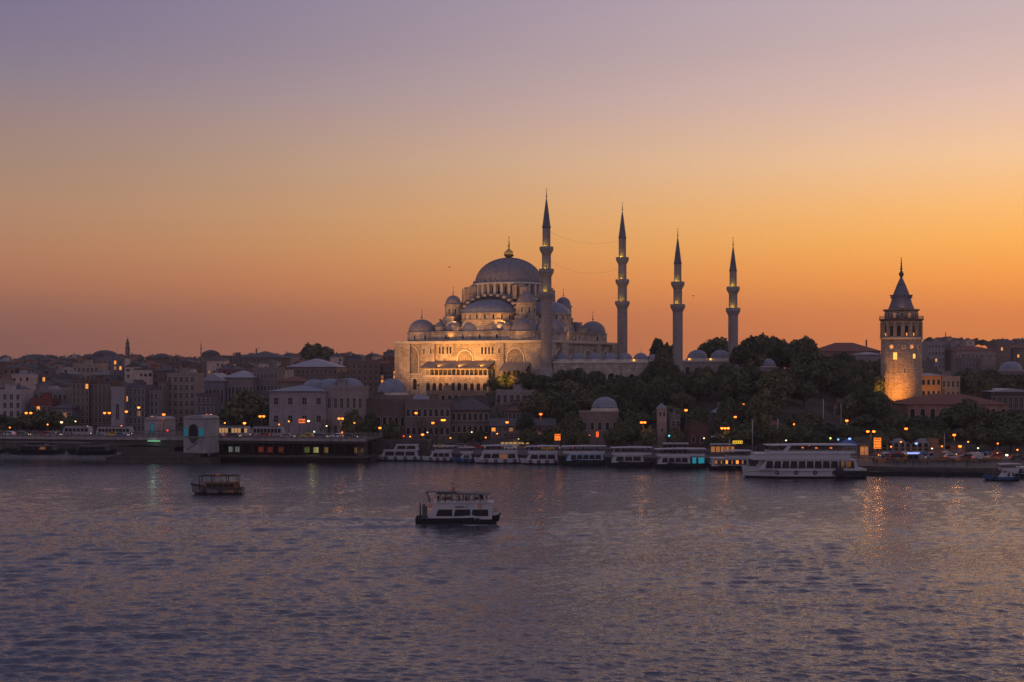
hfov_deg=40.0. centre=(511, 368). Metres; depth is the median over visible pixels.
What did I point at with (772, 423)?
house
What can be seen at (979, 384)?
tree
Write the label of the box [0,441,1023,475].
quay
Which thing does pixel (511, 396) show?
window
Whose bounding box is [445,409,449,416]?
window
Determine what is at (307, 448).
shop window
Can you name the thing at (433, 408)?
stone building
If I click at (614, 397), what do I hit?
tree
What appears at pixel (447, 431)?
window
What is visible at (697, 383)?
tree
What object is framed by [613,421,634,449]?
tree
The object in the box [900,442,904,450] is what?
window
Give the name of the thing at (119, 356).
house
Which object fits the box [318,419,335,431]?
bare tree
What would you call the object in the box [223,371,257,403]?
office block
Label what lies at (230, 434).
car
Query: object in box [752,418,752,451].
post
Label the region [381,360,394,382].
apartment block
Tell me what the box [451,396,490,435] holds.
stone building
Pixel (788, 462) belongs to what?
ferry
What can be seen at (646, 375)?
tree
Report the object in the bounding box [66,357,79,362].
house
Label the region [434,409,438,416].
window
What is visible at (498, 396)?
window
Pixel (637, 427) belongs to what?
tree
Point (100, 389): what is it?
apartment block
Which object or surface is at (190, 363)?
house
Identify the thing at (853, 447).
house
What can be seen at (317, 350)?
tree
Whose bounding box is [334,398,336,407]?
window
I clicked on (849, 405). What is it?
tree
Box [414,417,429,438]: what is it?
bare tree
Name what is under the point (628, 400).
tree
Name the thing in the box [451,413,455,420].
window
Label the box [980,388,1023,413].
pavilion
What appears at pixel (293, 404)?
stone building
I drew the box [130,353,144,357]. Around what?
house
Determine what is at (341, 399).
window
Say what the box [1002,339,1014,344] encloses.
house
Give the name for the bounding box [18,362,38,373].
house
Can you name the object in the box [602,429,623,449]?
tree
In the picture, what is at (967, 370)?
tree
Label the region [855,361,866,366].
tree
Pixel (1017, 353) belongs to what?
apartment block
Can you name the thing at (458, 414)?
window
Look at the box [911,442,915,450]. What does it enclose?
window
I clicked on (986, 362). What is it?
house
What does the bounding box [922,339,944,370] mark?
office block
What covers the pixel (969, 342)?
house
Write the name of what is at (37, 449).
moored boat
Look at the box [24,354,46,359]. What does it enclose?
domed hall
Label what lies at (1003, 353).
house
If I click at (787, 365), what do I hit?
tree
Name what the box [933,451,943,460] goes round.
market stall
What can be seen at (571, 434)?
tree
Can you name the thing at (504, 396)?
window
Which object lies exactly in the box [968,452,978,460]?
market stall
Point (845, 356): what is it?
tree
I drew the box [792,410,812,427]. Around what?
tree
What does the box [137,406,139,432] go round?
street lamp
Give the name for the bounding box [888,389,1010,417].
stone building
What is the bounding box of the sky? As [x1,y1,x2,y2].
[0,0,1023,368]
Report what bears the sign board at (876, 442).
on the road
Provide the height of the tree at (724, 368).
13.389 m
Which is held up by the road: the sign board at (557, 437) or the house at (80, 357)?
the sign board at (557, 437)
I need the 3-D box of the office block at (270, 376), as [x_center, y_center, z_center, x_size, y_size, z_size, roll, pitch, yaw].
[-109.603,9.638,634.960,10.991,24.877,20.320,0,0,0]
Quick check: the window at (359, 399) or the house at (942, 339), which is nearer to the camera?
the window at (359, 399)
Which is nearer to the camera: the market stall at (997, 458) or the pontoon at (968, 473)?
the pontoon at (968, 473)
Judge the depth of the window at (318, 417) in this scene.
482.00 m
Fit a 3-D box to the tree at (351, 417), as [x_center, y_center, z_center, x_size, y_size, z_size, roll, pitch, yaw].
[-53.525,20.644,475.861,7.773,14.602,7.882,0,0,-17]
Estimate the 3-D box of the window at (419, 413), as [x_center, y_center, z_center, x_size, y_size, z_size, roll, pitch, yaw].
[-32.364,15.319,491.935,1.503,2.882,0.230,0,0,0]
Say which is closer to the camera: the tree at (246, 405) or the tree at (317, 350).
the tree at (246, 405)
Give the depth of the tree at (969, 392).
560.87 m
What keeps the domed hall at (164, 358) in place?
on the ground
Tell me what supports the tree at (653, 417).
on the ground
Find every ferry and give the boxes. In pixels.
[375,439,420,460]
[415,487,500,523]
[422,438,453,461]
[453,439,474,462]
[474,439,518,463]
[520,445,559,463]
[558,440,606,465]
[604,446,652,466]
[651,440,705,468]
[705,442,750,469]
[742,436,866,477]
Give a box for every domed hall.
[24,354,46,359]
[92,350,116,362]
[152,353,171,363]
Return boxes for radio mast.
[200,346,201,372]
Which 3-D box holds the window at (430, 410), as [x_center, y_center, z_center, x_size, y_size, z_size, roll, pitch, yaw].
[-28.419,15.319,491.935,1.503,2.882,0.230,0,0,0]
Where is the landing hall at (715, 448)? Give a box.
[708,443,736,454]
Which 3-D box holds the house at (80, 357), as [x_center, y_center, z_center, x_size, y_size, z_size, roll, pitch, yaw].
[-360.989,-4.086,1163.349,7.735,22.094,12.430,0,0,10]
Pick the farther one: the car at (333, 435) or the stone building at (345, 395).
the stone building at (345, 395)
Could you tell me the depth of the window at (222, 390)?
609.90 m
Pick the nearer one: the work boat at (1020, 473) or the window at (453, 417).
the work boat at (1020, 473)
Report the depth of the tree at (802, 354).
547.84 m
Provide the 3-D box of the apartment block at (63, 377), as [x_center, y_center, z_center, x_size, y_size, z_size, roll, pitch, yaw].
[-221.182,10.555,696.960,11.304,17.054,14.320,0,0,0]
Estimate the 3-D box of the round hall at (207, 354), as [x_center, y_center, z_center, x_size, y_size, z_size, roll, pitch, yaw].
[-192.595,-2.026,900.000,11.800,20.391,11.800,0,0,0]
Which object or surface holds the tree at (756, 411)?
on the ground
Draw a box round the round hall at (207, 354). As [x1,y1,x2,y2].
[202,350,219,375]
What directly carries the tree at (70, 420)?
on the ground
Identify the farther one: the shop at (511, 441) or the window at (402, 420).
the window at (402, 420)
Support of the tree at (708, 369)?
on the ground
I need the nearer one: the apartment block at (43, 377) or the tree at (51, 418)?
the tree at (51, 418)
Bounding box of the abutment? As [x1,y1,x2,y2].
[375,439,431,454]
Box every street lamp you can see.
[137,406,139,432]
[441,419,444,443]
[866,430,874,458]
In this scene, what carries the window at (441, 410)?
in the stone building at (433, 408)
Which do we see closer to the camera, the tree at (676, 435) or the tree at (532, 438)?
the tree at (676, 435)
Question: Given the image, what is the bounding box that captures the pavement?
[434,445,1019,459]
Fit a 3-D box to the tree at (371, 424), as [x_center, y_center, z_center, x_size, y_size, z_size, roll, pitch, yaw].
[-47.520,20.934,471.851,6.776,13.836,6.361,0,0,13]
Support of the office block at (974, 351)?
on the ground
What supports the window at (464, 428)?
in the stone building at (470, 414)
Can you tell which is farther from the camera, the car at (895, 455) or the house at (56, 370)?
the house at (56, 370)
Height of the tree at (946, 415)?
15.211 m
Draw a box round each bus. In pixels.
[62,425,93,435]
[251,426,284,436]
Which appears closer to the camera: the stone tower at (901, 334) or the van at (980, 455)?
the van at (980, 455)
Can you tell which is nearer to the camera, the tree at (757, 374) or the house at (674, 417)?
the house at (674, 417)
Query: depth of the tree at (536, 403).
497.67 m
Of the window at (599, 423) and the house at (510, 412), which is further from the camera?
the house at (510, 412)
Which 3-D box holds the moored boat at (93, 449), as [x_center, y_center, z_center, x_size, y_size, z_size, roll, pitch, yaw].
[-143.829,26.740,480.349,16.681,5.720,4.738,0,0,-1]
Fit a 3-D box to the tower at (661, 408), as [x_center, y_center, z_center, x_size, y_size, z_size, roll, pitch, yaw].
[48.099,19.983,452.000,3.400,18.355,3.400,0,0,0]
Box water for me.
[0,448,1023,681]
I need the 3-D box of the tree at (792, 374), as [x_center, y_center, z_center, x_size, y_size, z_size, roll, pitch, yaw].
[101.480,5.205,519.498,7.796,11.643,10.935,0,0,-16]
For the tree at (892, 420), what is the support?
on the ground
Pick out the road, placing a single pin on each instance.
(857, 459)
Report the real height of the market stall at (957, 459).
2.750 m
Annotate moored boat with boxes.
[0,444,6,452]
[6,445,65,453]
[18,441,48,446]
[66,442,116,453]
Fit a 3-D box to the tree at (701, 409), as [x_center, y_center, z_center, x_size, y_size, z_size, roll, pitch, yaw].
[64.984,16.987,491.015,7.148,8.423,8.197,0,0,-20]
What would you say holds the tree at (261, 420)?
on the ground
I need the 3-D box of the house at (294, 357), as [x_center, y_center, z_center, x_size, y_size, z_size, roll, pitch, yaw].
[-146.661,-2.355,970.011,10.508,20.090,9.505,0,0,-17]
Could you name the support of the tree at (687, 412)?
on the ground
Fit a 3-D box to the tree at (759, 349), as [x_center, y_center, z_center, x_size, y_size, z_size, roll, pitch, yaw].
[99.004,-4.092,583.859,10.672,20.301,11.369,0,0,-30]
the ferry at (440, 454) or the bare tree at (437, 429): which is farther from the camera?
the bare tree at (437, 429)
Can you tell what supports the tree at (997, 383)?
on the ground
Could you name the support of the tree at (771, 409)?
on the ground
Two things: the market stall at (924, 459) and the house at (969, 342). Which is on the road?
the market stall at (924, 459)
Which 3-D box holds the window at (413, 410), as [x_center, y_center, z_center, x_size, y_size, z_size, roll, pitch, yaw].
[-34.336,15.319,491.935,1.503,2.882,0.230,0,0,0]
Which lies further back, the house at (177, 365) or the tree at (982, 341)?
the tree at (982, 341)
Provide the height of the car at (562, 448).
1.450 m
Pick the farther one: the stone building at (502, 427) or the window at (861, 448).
the stone building at (502, 427)
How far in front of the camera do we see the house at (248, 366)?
785.71 m
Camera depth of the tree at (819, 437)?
432.18 m
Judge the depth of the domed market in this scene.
431.97 m
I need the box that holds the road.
[431,447,1023,462]
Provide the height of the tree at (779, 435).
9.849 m
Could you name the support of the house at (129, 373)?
on the ground
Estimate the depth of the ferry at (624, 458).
414.81 m
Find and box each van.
[925,452,942,458]
[972,452,989,458]
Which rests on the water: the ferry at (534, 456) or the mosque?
the ferry at (534, 456)
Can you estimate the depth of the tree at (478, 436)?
472.92 m
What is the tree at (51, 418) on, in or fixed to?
on the ground
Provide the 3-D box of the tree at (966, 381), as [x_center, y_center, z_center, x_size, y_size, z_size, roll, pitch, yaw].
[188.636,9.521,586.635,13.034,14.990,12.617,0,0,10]
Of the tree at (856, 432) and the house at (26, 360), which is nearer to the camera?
the tree at (856, 432)
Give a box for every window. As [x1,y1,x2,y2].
[115,404,119,419]
[221,389,223,403]
[228,386,230,399]
[258,446,263,451]
[267,446,272,451]
[273,397,278,404]
[273,415,278,422]
[288,397,292,404]
[288,415,292,422]
[302,397,306,404]
[304,446,309,452]
[313,446,318,452]
[316,397,320,404]
[316,415,320,422]
[327,398,330,407]
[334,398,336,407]
[340,398,343,407]
[346,398,349,407]
[352,398,355,407]
[358,398,361,407]
[382,417,386,424]
[400,417,404,426]
[406,409,409,416]
[412,409,415,416]
[413,379,416,389]
[417,409,421,416]
[423,409,426,416]
[429,409,432,416]
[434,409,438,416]
[440,409,443,416]
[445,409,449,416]
[445,427,449,434]
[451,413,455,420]
[451,424,455,432]
[457,413,460,420]
[457,424,460,432]
[462,413,466,420]
[462,424,466,432]
[468,413,471,420]
[473,413,476,420]
[479,413,482,420]
[484,413,487,420]
[484,424,487,432]
[497,395,500,402]
[503,395,506,402]
[509,395,513,402]
[516,395,519,402]
[590,422,593,429]
[598,422,601,429]
[605,422,609,429]
[608,373,614,379]
[685,366,689,373]
[860,447,863,454]
[888,442,892,450]
[893,352,897,359]
[894,442,898,450]
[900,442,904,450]
[905,442,910,450]
[910,408,914,416]
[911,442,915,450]
[917,442,922,450]
[920,408,924,416]
[923,442,928,450]
[930,408,935,417]
[1008,397,1012,408]
[1014,397,1017,408]
[1020,397,1023,408]
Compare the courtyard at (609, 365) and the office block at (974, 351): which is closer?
the courtyard at (609, 365)
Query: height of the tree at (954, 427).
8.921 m
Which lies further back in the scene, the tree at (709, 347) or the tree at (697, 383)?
the tree at (709, 347)
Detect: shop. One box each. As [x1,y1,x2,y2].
[500,439,528,446]
[856,443,869,457]
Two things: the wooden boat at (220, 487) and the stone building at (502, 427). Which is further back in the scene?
the stone building at (502, 427)
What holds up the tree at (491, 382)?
on the ground
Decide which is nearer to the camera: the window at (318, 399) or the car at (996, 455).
the car at (996, 455)
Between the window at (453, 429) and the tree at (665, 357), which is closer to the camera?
the window at (453, 429)
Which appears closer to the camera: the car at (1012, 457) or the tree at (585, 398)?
the car at (1012, 457)
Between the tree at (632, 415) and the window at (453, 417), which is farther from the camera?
the window at (453, 417)
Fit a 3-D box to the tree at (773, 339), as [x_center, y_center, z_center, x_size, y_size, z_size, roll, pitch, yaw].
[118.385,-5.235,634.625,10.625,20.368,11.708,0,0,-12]
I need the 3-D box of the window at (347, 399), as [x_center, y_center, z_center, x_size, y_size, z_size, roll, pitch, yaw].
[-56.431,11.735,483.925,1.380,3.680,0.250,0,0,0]
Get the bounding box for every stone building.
[269,385,326,434]
[303,375,368,435]
[366,392,406,438]
[405,394,452,438]
[413,395,428,399]
[426,385,486,399]
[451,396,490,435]
[489,411,555,438]
[495,385,533,405]
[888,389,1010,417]
[925,438,964,451]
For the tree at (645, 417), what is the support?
on the ground
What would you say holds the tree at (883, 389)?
on the ground
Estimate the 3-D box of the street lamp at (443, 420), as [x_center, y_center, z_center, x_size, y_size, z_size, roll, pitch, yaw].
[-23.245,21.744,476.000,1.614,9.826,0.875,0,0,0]
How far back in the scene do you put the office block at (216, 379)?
610.00 m
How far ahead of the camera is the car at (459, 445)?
466.02 m
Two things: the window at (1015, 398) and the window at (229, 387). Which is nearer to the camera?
the window at (1015, 398)
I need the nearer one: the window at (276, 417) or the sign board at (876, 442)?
the sign board at (876, 442)
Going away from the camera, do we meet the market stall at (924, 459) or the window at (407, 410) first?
the market stall at (924, 459)
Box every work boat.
[982,463,1021,480]
[1011,460,1023,477]
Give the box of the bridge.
[0,430,381,463]
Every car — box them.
[47,432,61,435]
[107,432,116,436]
[115,432,127,436]
[227,433,240,437]
[256,433,269,437]
[314,434,327,437]
[329,433,343,437]
[343,434,357,438]
[453,443,465,447]
[472,444,484,448]
[504,446,516,448]
[542,447,553,449]
[559,447,572,449]
[890,453,904,457]
[944,454,959,457]
[960,454,971,458]
[988,453,1002,457]
[1009,455,1023,459]
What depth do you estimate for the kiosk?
397.95 m
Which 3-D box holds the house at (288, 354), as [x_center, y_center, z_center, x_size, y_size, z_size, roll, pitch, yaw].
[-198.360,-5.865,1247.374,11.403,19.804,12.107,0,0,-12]
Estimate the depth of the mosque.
578.49 m
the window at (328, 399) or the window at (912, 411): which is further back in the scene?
the window at (912, 411)
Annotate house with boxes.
[0,358,17,374]
[0,374,12,386]
[2,362,21,373]
[2,372,11,377]
[12,370,38,389]
[16,356,36,363]
[16,383,31,389]
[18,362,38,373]
[18,365,31,373]
[30,393,59,433]
[35,377,71,389]
[36,362,54,373]
[37,355,56,365]
[47,354,60,360]
[49,364,58,373]
[49,382,71,389]
[49,386,59,389]
[51,359,71,374]
[51,403,79,433]
[62,361,73,371]
[62,370,82,379]
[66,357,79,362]
[67,354,82,361]
[83,354,92,361]
[92,370,120,380]
[102,352,124,357]
[116,378,128,385]
[124,361,152,382]
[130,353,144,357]
[131,357,137,361]
[133,366,152,384]
[143,358,160,369]
[152,363,178,389]
[164,362,182,368]
[171,356,181,364]
[181,357,196,369]
[194,359,201,372]
[206,355,229,375]
[218,364,246,374]
[239,357,257,372]
[258,358,280,366]
[276,376,306,388]
[278,365,294,378]
[283,351,292,356]
[291,353,303,364]
[294,357,307,363]
[307,375,341,380]
[329,350,343,365]
[340,352,348,365]
[347,353,364,360]
[365,352,381,360]
[382,351,394,363]
[385,349,394,354]
[504,406,522,417]
[668,409,680,430]
[711,402,719,420]
[768,415,782,443]
[818,340,880,356]
[827,398,851,418]
[838,430,856,453]
[852,349,880,361]
[922,357,934,373]
[922,369,942,395]
[932,337,947,343]
[940,371,959,393]
[953,337,965,346]
[955,353,981,373]
[965,338,974,345]
[979,355,995,372]
[987,340,1010,369]
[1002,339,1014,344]
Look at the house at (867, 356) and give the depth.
740.00 m
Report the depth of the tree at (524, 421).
476.19 m
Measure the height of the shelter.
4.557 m
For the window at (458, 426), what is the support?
in the stone building at (470, 414)
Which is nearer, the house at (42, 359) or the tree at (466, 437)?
the tree at (466, 437)
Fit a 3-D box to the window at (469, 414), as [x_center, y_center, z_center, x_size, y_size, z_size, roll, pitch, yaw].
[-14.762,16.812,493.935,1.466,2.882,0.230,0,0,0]
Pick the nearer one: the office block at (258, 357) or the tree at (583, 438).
the tree at (583, 438)
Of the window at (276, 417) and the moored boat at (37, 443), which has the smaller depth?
the window at (276, 417)
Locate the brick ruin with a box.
[684,421,710,448]
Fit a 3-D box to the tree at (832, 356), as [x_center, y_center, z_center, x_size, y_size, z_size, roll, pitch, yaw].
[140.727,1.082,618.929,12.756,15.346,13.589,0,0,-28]
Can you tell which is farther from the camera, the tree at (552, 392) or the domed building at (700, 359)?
the domed building at (700, 359)
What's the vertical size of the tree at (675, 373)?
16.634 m
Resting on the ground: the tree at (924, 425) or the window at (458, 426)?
the tree at (924, 425)
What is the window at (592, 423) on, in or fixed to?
in the domed building at (601, 416)
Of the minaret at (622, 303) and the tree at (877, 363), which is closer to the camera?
the minaret at (622, 303)
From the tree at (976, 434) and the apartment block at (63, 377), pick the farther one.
the apartment block at (63, 377)
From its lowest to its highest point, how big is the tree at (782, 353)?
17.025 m
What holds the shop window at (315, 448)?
in the bridge
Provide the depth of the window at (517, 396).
527.95 m
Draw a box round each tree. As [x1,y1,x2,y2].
[0,414,18,431]
[16,408,47,433]
[35,410,67,430]
[59,415,79,429]
[218,405,243,424]
[223,388,268,429]
[253,404,268,426]
[300,342,313,359]
[306,343,330,360]
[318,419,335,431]
[341,410,363,435]
[361,411,380,435]
[381,419,401,439]
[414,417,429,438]
[426,419,446,444]
[457,432,472,443]
[471,430,486,443]
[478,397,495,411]
[485,376,503,394]
[496,373,511,389]
[507,369,524,388]
[515,411,536,432]
[518,391,554,417]
[519,372,535,389]
[519,429,533,446]
[527,433,541,444]
[530,374,550,391]
[537,427,556,444]
[539,389,563,399]
[545,380,584,392]
[550,391,580,418]
[551,368,570,381]
[553,411,585,444]
[563,427,580,449]
[565,367,588,382]
[571,386,596,412]
[575,431,590,449]
[585,380,605,395]
[588,370,606,383]
[595,391,621,408]
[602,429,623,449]
[606,376,625,383]
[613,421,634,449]
[616,392,642,416]
[617,408,642,443]
[626,420,644,448]
[636,412,651,428]
[639,367,653,382]
[639,425,656,450]
[640,384,663,426]
[645,376,662,384]
[647,358,664,380]
[649,337,672,358]
[649,405,686,425]
[652,347,674,376]
[655,377,683,405]
[664,428,684,441]
[665,364,683,385]
[667,392,691,408]
[673,420,692,441]
[676,407,689,427]
[679,367,713,406]
[685,408,707,423]
[690,406,708,415]
[699,336,727,357]
[703,366,717,396]
[704,433,721,445]
[709,415,751,434]
[712,374,727,392]
[714,368,754,400]
[715,396,744,424]
[716,362,734,375]
[719,429,733,442]
[729,340,765,371]
[732,424,750,452]
[739,399,781,418]
[742,335,763,353]
[742,425,763,451]
[744,394,769,426]
[745,366,763,393]
[749,336,774,358]
[752,384,787,419]
[755,370,795,396]
[756,424,774,448]
[764,369,798,393]
[768,336,778,344]
[768,424,792,448]
[769,345,793,367]
[770,339,794,367]
[778,367,794,380]
[780,412,824,426]
[785,426,797,442]
[790,345,815,366]
[791,335,819,362]
[791,379,819,407]
[791,425,814,448]
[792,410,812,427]
[801,363,831,397]
[806,431,828,446]
[813,421,847,445]
[814,357,835,371]
[821,357,844,372]
[827,354,846,362]
[833,351,855,362]
[835,361,859,384]
[835,394,863,424]
[839,425,861,438]
[846,385,885,416]
[849,369,882,394]
[849,414,882,433]
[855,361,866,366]
[856,372,884,392]
[860,363,880,375]
[868,359,880,368]
[871,431,889,446]
[874,408,899,420]
[881,413,904,431]
[881,415,912,429]
[882,392,893,409]
[882,428,906,440]
[902,426,926,443]
[907,418,932,427]
[911,415,930,419]
[912,418,937,432]
[923,430,942,443]
[929,426,954,444]
[931,416,960,429]
[937,398,989,437]
[953,401,986,430]
[954,367,979,376]
[960,374,976,393]
[961,389,972,395]
[961,425,993,450]
[972,374,992,397]
[978,339,986,345]
[980,429,1008,450]
[983,367,1004,378]
[986,410,1023,429]
[990,377,1009,387]
[994,416,1019,429]
[997,424,1023,451]
[1000,373,1023,381]
[1005,378,1023,389]
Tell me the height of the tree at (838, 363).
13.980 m
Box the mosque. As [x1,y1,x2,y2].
[392,237,616,395]
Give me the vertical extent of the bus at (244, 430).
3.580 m
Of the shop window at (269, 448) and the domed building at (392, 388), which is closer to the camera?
the shop window at (269, 448)
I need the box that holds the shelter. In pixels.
[661,442,688,452]
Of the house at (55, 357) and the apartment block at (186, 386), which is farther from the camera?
the house at (55, 357)
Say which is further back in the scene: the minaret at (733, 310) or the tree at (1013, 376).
the tree at (1013, 376)
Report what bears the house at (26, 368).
on the ground
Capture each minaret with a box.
[538,189,553,392]
[615,202,629,358]
[670,228,684,391]
[726,237,739,370]
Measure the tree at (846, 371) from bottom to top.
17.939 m
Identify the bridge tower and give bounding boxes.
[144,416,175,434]
[183,414,219,452]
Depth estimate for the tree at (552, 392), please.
509.68 m
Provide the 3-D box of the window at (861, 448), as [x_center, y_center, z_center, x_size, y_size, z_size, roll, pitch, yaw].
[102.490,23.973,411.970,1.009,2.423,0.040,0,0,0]
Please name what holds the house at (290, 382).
on the ground
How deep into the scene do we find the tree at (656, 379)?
527.52 m
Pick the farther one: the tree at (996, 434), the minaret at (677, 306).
the minaret at (677, 306)
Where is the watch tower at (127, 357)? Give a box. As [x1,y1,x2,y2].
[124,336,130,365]
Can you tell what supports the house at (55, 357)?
on the ground
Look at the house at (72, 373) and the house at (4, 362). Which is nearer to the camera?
the house at (72, 373)
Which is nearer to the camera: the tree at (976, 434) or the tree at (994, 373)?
the tree at (976, 434)
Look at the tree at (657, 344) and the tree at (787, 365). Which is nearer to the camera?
the tree at (787, 365)
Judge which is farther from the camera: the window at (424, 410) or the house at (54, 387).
the house at (54, 387)
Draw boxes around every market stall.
[872,452,882,461]
[879,451,890,460]
[887,451,895,459]
[893,452,903,460]
[918,452,928,461]
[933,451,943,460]
[940,451,950,459]
[951,451,961,460]
[958,451,967,460]
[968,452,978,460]
[980,451,991,459]
[992,450,1002,459]
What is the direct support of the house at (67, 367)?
on the ground
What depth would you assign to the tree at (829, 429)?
440.27 m
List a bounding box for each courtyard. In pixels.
[552,349,654,379]
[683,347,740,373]
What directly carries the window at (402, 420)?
in the stone building at (384, 411)
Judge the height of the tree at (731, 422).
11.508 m
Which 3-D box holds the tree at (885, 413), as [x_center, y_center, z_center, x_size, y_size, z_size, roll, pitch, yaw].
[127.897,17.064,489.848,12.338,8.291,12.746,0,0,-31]
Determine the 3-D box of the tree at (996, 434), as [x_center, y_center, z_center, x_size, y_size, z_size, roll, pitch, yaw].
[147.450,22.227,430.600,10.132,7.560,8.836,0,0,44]
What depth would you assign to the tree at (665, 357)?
543.61 m
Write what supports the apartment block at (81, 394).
on the ground
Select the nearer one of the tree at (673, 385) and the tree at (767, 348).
the tree at (673, 385)
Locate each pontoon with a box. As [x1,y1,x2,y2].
[868,469,933,475]
[933,469,984,475]
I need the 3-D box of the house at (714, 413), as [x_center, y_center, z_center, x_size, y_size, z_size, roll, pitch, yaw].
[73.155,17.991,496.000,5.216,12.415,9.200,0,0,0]
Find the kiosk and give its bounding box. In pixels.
[904,452,919,461]
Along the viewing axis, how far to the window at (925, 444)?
431.95 m
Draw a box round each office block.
[33,384,71,404]
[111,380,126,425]
[124,380,154,432]
[204,369,227,409]
[220,352,242,365]
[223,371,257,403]
[239,347,290,366]
[253,363,284,403]
[286,358,344,378]
[345,356,383,390]
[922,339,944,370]
[944,341,956,369]
[945,343,996,371]
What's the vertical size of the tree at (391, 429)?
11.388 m
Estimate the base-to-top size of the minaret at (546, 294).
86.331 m
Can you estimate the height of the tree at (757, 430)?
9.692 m
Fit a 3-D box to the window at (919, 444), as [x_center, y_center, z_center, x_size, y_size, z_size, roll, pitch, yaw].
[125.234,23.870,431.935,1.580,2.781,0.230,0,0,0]
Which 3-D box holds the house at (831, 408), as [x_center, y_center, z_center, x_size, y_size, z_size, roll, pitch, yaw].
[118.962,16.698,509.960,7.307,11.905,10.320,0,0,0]
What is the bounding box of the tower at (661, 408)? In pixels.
[656,403,666,450]
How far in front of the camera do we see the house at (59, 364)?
933.10 m
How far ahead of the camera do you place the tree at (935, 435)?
437.58 m
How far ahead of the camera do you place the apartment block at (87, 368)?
720.00 m
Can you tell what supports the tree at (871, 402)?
on the ground
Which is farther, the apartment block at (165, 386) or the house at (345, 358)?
the house at (345, 358)
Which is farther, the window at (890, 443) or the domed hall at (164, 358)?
the domed hall at (164, 358)
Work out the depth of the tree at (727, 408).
468.00 m
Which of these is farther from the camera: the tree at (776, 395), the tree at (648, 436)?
the tree at (776, 395)
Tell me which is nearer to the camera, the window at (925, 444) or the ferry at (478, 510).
the ferry at (478, 510)
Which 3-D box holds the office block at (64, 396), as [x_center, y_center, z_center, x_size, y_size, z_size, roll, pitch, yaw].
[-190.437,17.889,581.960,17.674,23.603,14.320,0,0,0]
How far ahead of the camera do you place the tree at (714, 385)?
526.97 m
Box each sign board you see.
[298,419,305,422]
[554,434,560,448]
[732,440,742,452]
[873,437,880,457]
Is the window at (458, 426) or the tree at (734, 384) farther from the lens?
the tree at (734, 384)
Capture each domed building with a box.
[373,377,413,400]
[578,392,618,444]
[755,352,778,371]
[998,360,1023,374]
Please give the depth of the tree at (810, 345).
577.95 m
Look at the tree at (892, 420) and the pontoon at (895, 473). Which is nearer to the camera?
the pontoon at (895, 473)
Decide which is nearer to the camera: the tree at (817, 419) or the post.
the post
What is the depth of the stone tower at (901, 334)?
538.79 m
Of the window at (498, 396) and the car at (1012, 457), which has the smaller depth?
the car at (1012, 457)
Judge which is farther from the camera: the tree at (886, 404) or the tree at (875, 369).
the tree at (875, 369)
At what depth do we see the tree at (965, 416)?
453.83 m
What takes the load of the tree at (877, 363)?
on the ground
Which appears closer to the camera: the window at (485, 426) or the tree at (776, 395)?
the tree at (776, 395)
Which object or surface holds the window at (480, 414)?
in the stone building at (470, 414)
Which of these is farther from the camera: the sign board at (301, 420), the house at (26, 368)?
the house at (26, 368)
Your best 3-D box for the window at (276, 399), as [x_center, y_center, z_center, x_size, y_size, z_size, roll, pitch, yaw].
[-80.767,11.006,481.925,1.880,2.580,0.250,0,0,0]
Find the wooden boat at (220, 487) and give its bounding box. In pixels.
[191,472,244,493]
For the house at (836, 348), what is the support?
on the ground
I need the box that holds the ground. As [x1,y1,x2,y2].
[58,369,1023,457]
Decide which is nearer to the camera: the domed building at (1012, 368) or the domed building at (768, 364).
the domed building at (768, 364)
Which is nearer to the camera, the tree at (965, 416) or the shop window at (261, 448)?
the shop window at (261, 448)
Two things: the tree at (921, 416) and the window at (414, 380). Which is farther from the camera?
the window at (414, 380)
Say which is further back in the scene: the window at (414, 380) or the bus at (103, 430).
the window at (414, 380)
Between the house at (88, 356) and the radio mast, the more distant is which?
the house at (88, 356)
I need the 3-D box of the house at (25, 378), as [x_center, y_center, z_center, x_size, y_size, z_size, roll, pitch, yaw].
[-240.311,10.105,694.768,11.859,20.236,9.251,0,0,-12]
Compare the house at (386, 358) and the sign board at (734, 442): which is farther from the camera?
the house at (386, 358)
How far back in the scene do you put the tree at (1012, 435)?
425.90 m
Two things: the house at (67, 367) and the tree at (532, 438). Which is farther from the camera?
the house at (67, 367)
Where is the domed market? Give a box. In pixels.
[869,438,929,451]
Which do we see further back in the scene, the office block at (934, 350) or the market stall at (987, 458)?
the office block at (934, 350)
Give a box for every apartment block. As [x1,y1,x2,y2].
[0,385,33,429]
[36,369,58,382]
[51,373,76,386]
[72,376,94,425]
[73,359,107,379]
[90,376,121,430]
[97,354,130,380]
[148,390,164,416]
[158,382,169,415]
[167,368,203,424]
[197,388,221,415]
[337,372,344,378]
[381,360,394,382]
[1011,341,1023,368]
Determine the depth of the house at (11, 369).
752.63 m
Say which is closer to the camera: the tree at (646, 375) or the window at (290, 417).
the window at (290, 417)
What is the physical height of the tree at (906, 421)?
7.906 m
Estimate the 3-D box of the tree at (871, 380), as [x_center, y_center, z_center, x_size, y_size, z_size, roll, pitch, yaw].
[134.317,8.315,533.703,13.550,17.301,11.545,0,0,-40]
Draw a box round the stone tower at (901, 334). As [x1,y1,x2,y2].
[879,257,923,400]
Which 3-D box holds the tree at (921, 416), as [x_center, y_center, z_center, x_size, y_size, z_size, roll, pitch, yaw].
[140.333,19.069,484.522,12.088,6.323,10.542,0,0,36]

